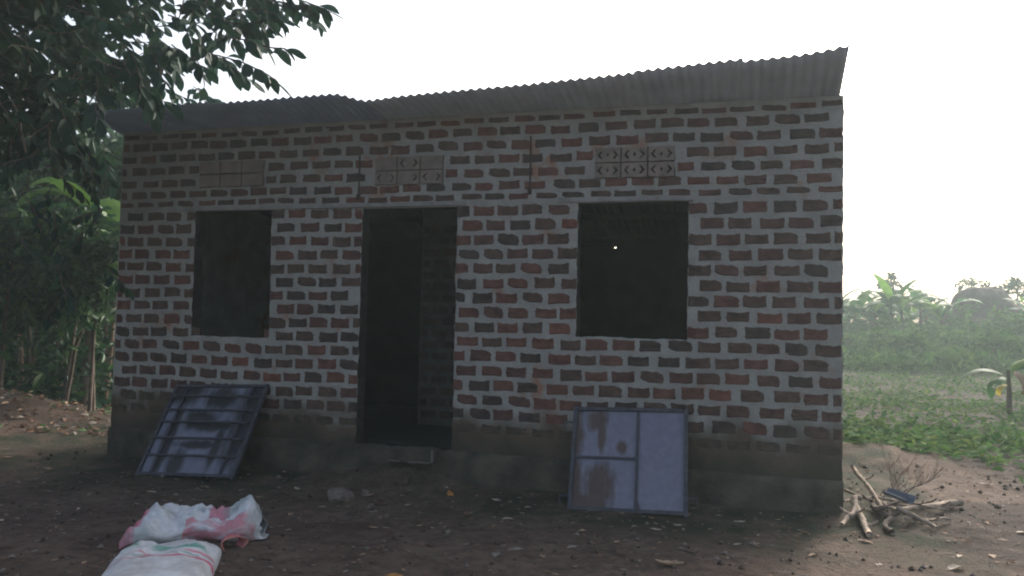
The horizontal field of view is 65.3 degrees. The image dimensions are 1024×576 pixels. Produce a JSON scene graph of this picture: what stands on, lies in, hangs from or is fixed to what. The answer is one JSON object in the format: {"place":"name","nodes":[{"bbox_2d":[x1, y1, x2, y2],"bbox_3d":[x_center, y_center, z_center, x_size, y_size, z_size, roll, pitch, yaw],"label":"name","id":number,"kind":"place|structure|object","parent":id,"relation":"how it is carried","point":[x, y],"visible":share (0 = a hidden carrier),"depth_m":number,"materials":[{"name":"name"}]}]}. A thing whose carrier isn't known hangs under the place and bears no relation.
{"place":"outdoors","nodes":[
{"label":"outdoors","id":0,"kind":"place"},
{"bbox_2d":[0,343,1023,575],"bbox_3d":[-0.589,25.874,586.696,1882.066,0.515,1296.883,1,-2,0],"label":"ground","id":1,"kind":"structure","parent":0,"point":[484,534],"depth_m":5.78,"materials":[{"name":"brown soil"}]},
{"bbox_2d":[1,187,31,391],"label":"sapling","id":2,"kind":"object","parent":1,"relation":"on","point":[21,359],"visible":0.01,"depth_m":13.32,"materials":[{"name":"green plant"}]},
{"bbox_2d":[0,181,63,389],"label":"shrub","id":3,"kind":"object","parent":1,"relation":"on","point":[11,231],"visible":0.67,"depth_m":11.07,"materials":[{"name":"green plant"}]},
{"bbox_2d":[1,184,82,329],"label":"understorey tree","id":4,"kind":"object","parent":1,"relation":"on","point":[78,324],"depth_m":15.00,"materials":[{"name":"green plant"}]},
{"bbox_2d":[1,184,91,382],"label":"banana plant","id":5,"kind":"object","parent":1,"relation":"on","point":[64,330],"visible":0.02,"depth_m":14.62,"materials":[{"name":"green plant"}]},
{"bbox_2d":[0,388,111,438],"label":"fallen leaves","id":6,"kind":"object","parent":1,"relation":"on","point":[80,428],"visible":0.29,"depth_m":10.05,"materials":[{"name":"beige plant"}]},
{"bbox_2d":[0,295,115,408],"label":"undergrowth","id":7,"kind":"object","parent":1,"relation":"on","point":[44,384],"visible":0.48,"depth_m":12.40,"materials":[{"name":"green plant"}]},
{"bbox_2d":[0,200,117,401],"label":"shrub","id":8,"kind":"object","parent":1,"relation":"on","point":[31,272],"visible":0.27,"depth_m":11.08,"materials":[{"name":"green plant"}]},
{"bbox_2d":[0,164,120,388],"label":"banana plant","id":9,"kind":"object","parent":1,"relation":"on","point":[26,183],"visible":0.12,"depth_m":13.00,"materials":[{"name":"green plant"}]},
{"bbox_2d":[16,176,109,399],"bbox_3d":[-7.582,-0.105,13.134,2.715,4.092,3.232,0,-3,27],"label":"sapling","id":10,"kind":"object","parent":1,"relation":"on","point":[57,343],"visible":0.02,"depth_m":13.21,"materials":[{"name":"green plant"}]},
{"bbox_2d":[6,125,122,395],"bbox_3d":[-6.992,-0.588,13.323,4.202,4.995,2.640,2,-2,-13],"label":"banana plant","id":11,"kind":"object","parent":1,"relation":"on","point":[114,149],"visible":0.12,"depth_m":12.86,"materials":[{"name":"green plant"}]},
{"bbox_2d":[14,177,119,404],"bbox_3d":[-6.556,0.172,12.167,2.301,3.493,2.183,1,-2,0],"label":"banana plant","id":12,"kind":"object","parent":1,"relation":"on","point":[113,204],"visible":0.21,"depth_m":12.06,"materials":[{"name":"green plant"}]},
{"bbox_2d":[35,186,119,410],"bbox_3d":[-5.675,0.200,10.760,1.223,3.258,1.270,1,-2,0],"label":"shrub","id":13,"kind":"object","parent":1,"relation":"on","point":[97,254],"visible":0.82,"depth_m":10.71,"materials":[{"name":"green plant"}]},
{"bbox_2d":[0,76,163,300],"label":"tree","id":14,"kind":"object","parent":1,"relation":"on","point":[110,137],"depth_m":24.49,"materials":[{"name":"green plant"}]},
{"bbox_2d":[66,206,119,398],"bbox_3d":[-6.620,0.164,12.896,3.140,3.571,3.367,1,-2,0],"label":"sapling","id":15,"kind":"object","parent":1,"relation":"on","point":[112,325],"visible":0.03,"depth_m":12.93,"materials":[{"name":"green plant"}]},
{"bbox_2d":[102,539,221,575],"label":"sack","id":16,"kind":"object","parent":1,"relation":"on","point":[188,557],"visible":1,"depth_m":4.11,"materials":[{"name":"plastic"}]},
{"bbox_2d":[0,0,344,330],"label":"broadleaf tree","id":17,"kind":"object","parent":1,"relation":"on","point":[81,63],"visible":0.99,"depth_m":6.84,"materials":[{"name":"green plant"}]},
{"bbox_2d":[119,495,268,549],"bbox_3d":[-2.022,1.496,5.169,0.859,0.286,0.592,2,-2,-8],"label":"sack","id":18,"kind":"object","parent":1,"relation":"on","point":[242,523],"visible":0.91,"depth_m":5.09,"materials":[{"name":"plastic"}]},
{"bbox_2d":[134,384,269,480],"bbox_3d":[-2.828,1.296,7.305,1.003,0.980,0.060,-2,-39,15],"label":"window shutter","id":19,"kind":"object","parent":1,"relation":"on","point":[205,431],"depth_m":7.30,"materials":[{"name":"paint"}]},
{"bbox_2d":[327,487,353,501],"bbox_3d":[-1.354,1.639,6.315,0.202,0.116,0.149,12,0,-22],"label":"stone","id":20,"kind":"object","parent":1,"relation":"on","point":[339,494],"visible":0.86,"depth_m":6.26,"materials":[{"name":"grey stone"}]},
{"bbox_2d":[361,489,368,495],"bbox_3d":[-1.187,1.659,6.455,0.063,0.062,0.061,10,3,0],"label":"stone","id":21,"kind":"object","parent":1,"relation":"on","point":[364,492],"visible":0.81,"depth_m":6.43,"materials":[{"name":"grey stone"}]},
{"bbox_2d":[385,573,402,575],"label":"dry leaf","id":22,"kind":"object","parent":1,"relation":"on","point":[393,574],"visible":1,"depth_m":4.50,"materials":[{"name":"brown plant"}]},
{"bbox_2d":[394,472,410,486],"bbox_3d":[-0.915,1.606,6.687,0.137,0.127,0.125,11,2,-11],"label":"stone","id":23,"kind":"object","parent":1,"relation":"on","point":[402,479],"visible":0.97,"depth_m":6.64,"materials":[{"name":"stone"}]},
{"bbox_2d":[81,44,849,513],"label":"brick house","id":24,"kind":"structure","parent":1,"relation":"on","point":[489,286],"depth_m":7.00,"materials":[{"name":"brick"}]},
{"bbox_2d":[0,414,1023,575],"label":"leaf litter","id":25,"kind":"object","parent":1,"relation":"on","point":[494,526],"visible":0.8,"depth_m":5.68,"materials":[{"name":"brown plant"}]},
{"bbox_2d":[507,547,522,549],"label":"dry leaf","id":26,"kind":"object","parent":1,"relation":"on","point":[515,548],"visible":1,"depth_m":5.09,"materials":[{"name":"grey plant"}]},
{"bbox_2d":[558,405,697,517],"bbox_3d":[0.919,1.346,6.331,1.077,0.890,0.042,-1,-29,14],"label":"window shutter","id":27,"kind":"object","parent":1,"relation":"on","point":[608,471],"depth_m":6.33,"materials":[{"name":"paint"}]},
{"bbox_2d":[655,559,683,564],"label":"dry leaf","id":28,"kind":"object","parent":1,"relation":"on","point":[669,562],"visible":1,"depth_m":4.81,"materials":[{"name":"beige plant"}]},
{"bbox_2d":[840,494,866,525],"bbox_3d":[2.557,1.658,5.961,0.172,0.163,0.467,-1,-3,43],"label":"stick","id":29,"kind":"object","parent":1,"relation":"on","point":[854,511],"visible":1,"depth_m":5.93,"materials":[{"name":"brown wood"}]},
{"bbox_2d":[843,288,864,312],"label":"banana plant","id":30,"kind":"object","parent":1,"relation":"on","point":[846,301],"visible":0.12,"depth_m":41.19,"materials":[{"name":"green plant"}]},
{"bbox_2d":[842,314,881,333],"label":"bush","id":31,"kind":"object","parent":1,"relation":"on","point":[848,326],"visible":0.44,"depth_m":39.70,"materials":[{"name":"green plant"}]},
{"bbox_2d":[842,329,884,350],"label":"bush","id":32,"kind":"object","parent":1,"relation":"on","point":[850,338],"visible":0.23,"depth_m":32.83,"materials":[{"name":"green plant"}]},
{"bbox_2d":[843,300,884,321],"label":"banana plant","id":33,"kind":"object","parent":1,"relation":"on","point":[846,312],"visible":0.1,"depth_m":44.09,"materials":[{"name":"green plant"}]},
{"bbox_2d":[850,497,878,536],"bbox_3d":[2.613,1.692,5.931,0.117,0.108,0.836,1,-2,14],"label":"stick","id":34,"kind":"object","parent":1,"relation":"on","point":[865,526],"visible":0.75,"depth_m":5.68,"materials":[{"name":"brown wood"}]},
{"bbox_2d":[845,290,887,327],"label":"banana plant","id":35,"kind":"object","parent":1,"relation":"on","point":[873,310],"visible":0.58,"depth_m":41.64,"materials":[{"name":"green plant"}]},
{"bbox_2d":[843,289,894,324],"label":"banana plant","id":36,"kind":"object","parent":1,"relation":"on","point":[852,308],"visible":0.68,"depth_m":40.27,"materials":[{"name":"green plant"}]},
{"bbox_2d":[846,306,894,321],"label":"banana plant","id":37,"kind":"object","parent":1,"relation":"on","point":[871,316],"visible":0.33,"depth_m":43.54,"materials":[{"name":"green plant"}]},
{"bbox_2d":[843,490,906,502],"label":"stick","id":38,"kind":"object","parent":1,"relation":"on","point":[871,497],"visible":0.3,"depth_m":6.64,"materials":[{"name":"brown wood"}]},
{"bbox_2d":[856,295,911,326],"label":"banana plant","id":39,"kind":"object","parent":1,"relation":"on","point":[888,313],"visible":0.21,"depth_m":42.84,"materials":[{"name":"green plant"}]},
{"bbox_2d":[870,501,900,533],"bbox_3d":[2.779,1.688,5.889,0.181,0.106,0.632,1,-2,13],"label":"stick","id":40,"kind":"object","parent":1,"relation":"on","point":[889,519],"visible":0.87,"depth_m":5.87,"materials":[{"name":"brown wood"}]},
{"bbox_2d":[850,464,888,512],"bbox_3d":[2.910,1.605,6.446,0.115,0.200,0.999,1,-2,9],"label":"stick","id":41,"kind":"object","parent":40,"relation":"on","point":[863,480],"visible":0.91,"depth_m":6.52,"materials":[{"name":"brown wood"}]},
{"bbox_2d":[871,496,899,510],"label":"stick","id":42,"kind":"object","parent":40,"relation":"on","point":[885,505],"visible":0.7,"depth_m":5.98,"materials":[{"name":"brown wood"}]},
{"bbox_2d":[882,487,915,504],"bbox_3d":[2.914,1.573,6.032,0.110,0.069,0.220,-11,16,-29],"label":"plastic shard","id":43,"kind":"object","parent":42,"relation":"on","point":[901,496],"visible":1,"depth_m":6.02,"materials":[{"name":"plastic"}]},
{"bbox_2d":[875,269,903,291],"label":"slim tree","id":44,"kind":"object","parent":1,"relation":"on","point":[892,282],"visible":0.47,"depth_m":51.97,"materials":[{"name":"green plant"}]},
{"bbox_2d":[860,311,924,338],"bbox_3d":[18.467,2.414,39.162,4.275,2.633,2.869,2,-3,-16],"label":"bush","id":45,"kind":"object","parent":1,"relation":"on","point":[882,321],"visible":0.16,"depth_m":39.07,"materials":[{"name":"green plant"}]},
{"bbox_2d":[865,273,922,327],"bbox_3d":[18.853,1.467,40.013,3.227,4.362,2.544,-1,-3,37],"label":"banana plant","id":46,"kind":"object","parent":1,"relation":"on","point":[888,295],"visible":0.81,"depth_m":39.94,"materials":[{"name":"green plant"}]},
{"bbox_2d":[857,312,939,333],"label":"thicket","id":47,"kind":"object","parent":1,"relation":"on","point":[917,324],"depth_m":44.59,"materials":[{"name":"green plant"}]},
{"bbox_2d":[869,289,939,332],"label":"banana plant","id":48,"kind":"object","parent":1,"relation":"on","point":[898,306],"visible":0.63,"depth_m":40.64,"materials":[{"name":"green plant"}]},
{"bbox_2d":[893,310,932,320],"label":"banana plant","id":49,"kind":"object","parent":1,"relation":"on","point":[906,316],"visible":0.1,"depth_m":48.75,"materials":[{"name":"green plant"}]},
{"bbox_2d":[876,435,955,502],"bbox_3d":[3.247,1.476,6.492,0.596,0.551,0.631,0,-3,35],"label":"dry twig bush","id":50,"kind":"object","parent":1,"relation":"on","point":[919,479],"visible":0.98,"depth_m":6.54,"materials":[{"name":"brown plant"}]},
{"bbox_2d":[896,505,936,529],"bbox_3d":[2.982,1.682,5.885,0.274,0.136,0.115,0,-3,34],"label":"stick","id":51,"kind":"object","parent":1,"relation":"on","point":[917,518],"visible":1,"depth_m":5.85,"materials":[{"name":"brown wood"}]},
{"bbox_2d":[843,488,907,515],"bbox_3d":[2.802,1.658,6.281,0.106,0.071,0.816,2,-2,-11],"label":"stick","id":52,"kind":"object","parent":51,"relation":"on","point":[864,497],"visible":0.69,"depth_m":6.32,"materials":[{"name":"brown wood"}]},
{"bbox_2d":[897,307,935,321],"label":"banana plant","id":53,"kind":"object","parent":1,"relation":"on","point":[910,314],"visible":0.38,"depth_m":45.80,"materials":[{"name":"green plant"}]},
{"bbox_2d":[893,503,954,508],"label":"stick","id":54,"kind":"object","parent":1,"relation":"on","point":[906,504],"visible":0.35,"depth_m":6.46,"materials":[{"name":"wood"}]},
{"bbox_2d":[902,287,946,330],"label":"banana plant","id":55,"kind":"object","parent":1,"relation":"on","point":[919,306],"visible":0.58,"depth_m":42.35,"materials":[{"name":"green plant"}]},
{"bbox_2d":[891,500,963,511],"bbox_3d":[3.303,1.723,6.281,0.951,0.093,0.137,3,-3,-35],"label":"stick","id":56,"kind":"object","parent":1,"relation":"on","point":[942,504],"visible":0.85,"depth_m":6.31,"materials":[{"name":"brown wood"}]},
{"bbox_2d":[877,496,946,510],"bbox_3d":[3.112,1.675,6.189,0.545,0.105,0.104,1,-2,2],"label":"stick","id":57,"kind":"object","parent":56,"relation":"on","point":[914,503],"visible":0.88,"depth_m":6.22,"materials":[{"name":"brown wood"}]},
{"bbox_2d":[904,516,950,521],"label":"stick","id":58,"kind":"object","parent":1,"relation":"on","point":[938,518],"visible":0.84,"depth_m":5.90,"materials":[{"name":"brown wood"}]},
{"bbox_2d":[905,285,951,326],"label":"banana plant","id":59,"kind":"object","parent":1,"relation":"on","point":[936,303],"visible":0.28,"depth_m":45.60,"materials":[{"name":"green plant"}]},
{"bbox_2d":[910,303,946,324],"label":"banana plant","id":60,"kind":"object","parent":1,"relation":"on","point":[930,314],"visible":0.05,"depth_m":48.29,"materials":[{"name":"green plant"}]},
{"bbox_2d":[919,499,940,503],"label":"stick","id":61,"kind":"object","parent":1,"relation":"on","point":[926,502],"visible":0.44,"depth_m":6.48,"materials":[{"name":"brown wood"}]},
{"bbox_2d":[842,367,1023,482],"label":"crop plants","id":62,"kind":"object","parent":1,"relation":"on","point":[921,433],"visible":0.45,"depth_m":12.16,"materials":[{"name":"green plant"}]},
{"bbox_2d":[842,330,1023,374],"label":"weeds","id":63,"kind":"object","parent":1,"relation":"on","point":[955,358],"visible":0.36,"depth_m":27.50,"materials":[{"name":"green plant"}]},
{"bbox_2d":[910,298,983,336],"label":"banana plant","id":64,"kind":"object","parent":1,"relation":"on","point":[940,312],"visible":0.84,"depth_m":40.04,"materials":[{"name":"green plant"}]},
{"bbox_2d":[946,564,964,569],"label":"dry leaf","id":65,"kind":"object","parent":1,"relation":"on","point":[952,566],"visible":1,"depth_m":4.84,"materials":[{"name":"beige plant"}]},
{"bbox_2d":[917,302,1004,332],"bbox_3d":[22.018,2.060,39.757,4.913,3.231,2.826,2,-2,-12],"label":"bush","id":66,"kind":"object","parent":1,"relation":"on","point":[960,320],"visible":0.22,"depth_m":39.77,"materials":[{"name":"green plant"}]},
{"bbox_2d":[954,276,991,291],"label":"slim tree","id":67,"kind":"object","parent":1,"relation":"on","point":[968,283],"visible":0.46,"depth_m":54.14,"materials":[{"name":"green plant"}]},
{"bbox_2d":[938,286,1022,334],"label":"earth mound","id":68,"kind":"object","parent":1,"relation":"on","point":[988,297],"visible":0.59,"depth_m":42.81,"materials":[{"name":"grey"}]},
{"bbox_2d":[954,302,1013,338],"bbox_3d":[22.055,2.166,37.416,3.174,3.014,3.030,1,-2,0],"label":"bush","id":69,"kind":"object","parent":1,"relation":"on","point":[997,314],"visible":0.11,"depth_m":37.06,"materials":[{"name":"green plant"}]},
{"bbox_2d":[958,359,1023,413],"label":"banana plant","id":70,"kind":"object","parent":1,"relation":"on","point":[1014,367],"visible":0.97,"depth_m":14.20,"materials":[{"name":"green plant"}]},
{"bbox_2d":[987,312,1023,340],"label":"bush","id":71,"kind":"object","parent":1,"relation":"on","point":[1017,321],"visible":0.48,"depth_m":35.72,"materials":[{"name":"green plant"}]},
{"bbox_2d":[995,273,1023,305],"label":"slim tree","id":72,"kind":"object","parent":1,"relation":"on","point":[1013,284],"visible":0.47,"depth_m":50.03,"materials":[{"name":"green plant"}]},
{"bbox_2d":[1002,296,1023,314],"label":"banana plant","id":73,"kind":"object","parent":1,"relation":"on","point":[1021,304],"visible":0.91,"depth_m":41.54,"materials":[{"name":"green plant"}]},
{"bbox_2d":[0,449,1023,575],"bbox_3d":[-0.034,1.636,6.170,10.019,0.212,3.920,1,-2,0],"label":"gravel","id":74,"kind":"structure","parent":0,"point":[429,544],"depth_m":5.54,"materials":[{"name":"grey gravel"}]},
{"bbox_2d":[1,0,1023,323],"label":"sky","id":75,"kind":"structure","parent":0,"point":[932,90],"materials":[{"name":"white"}]}
]}

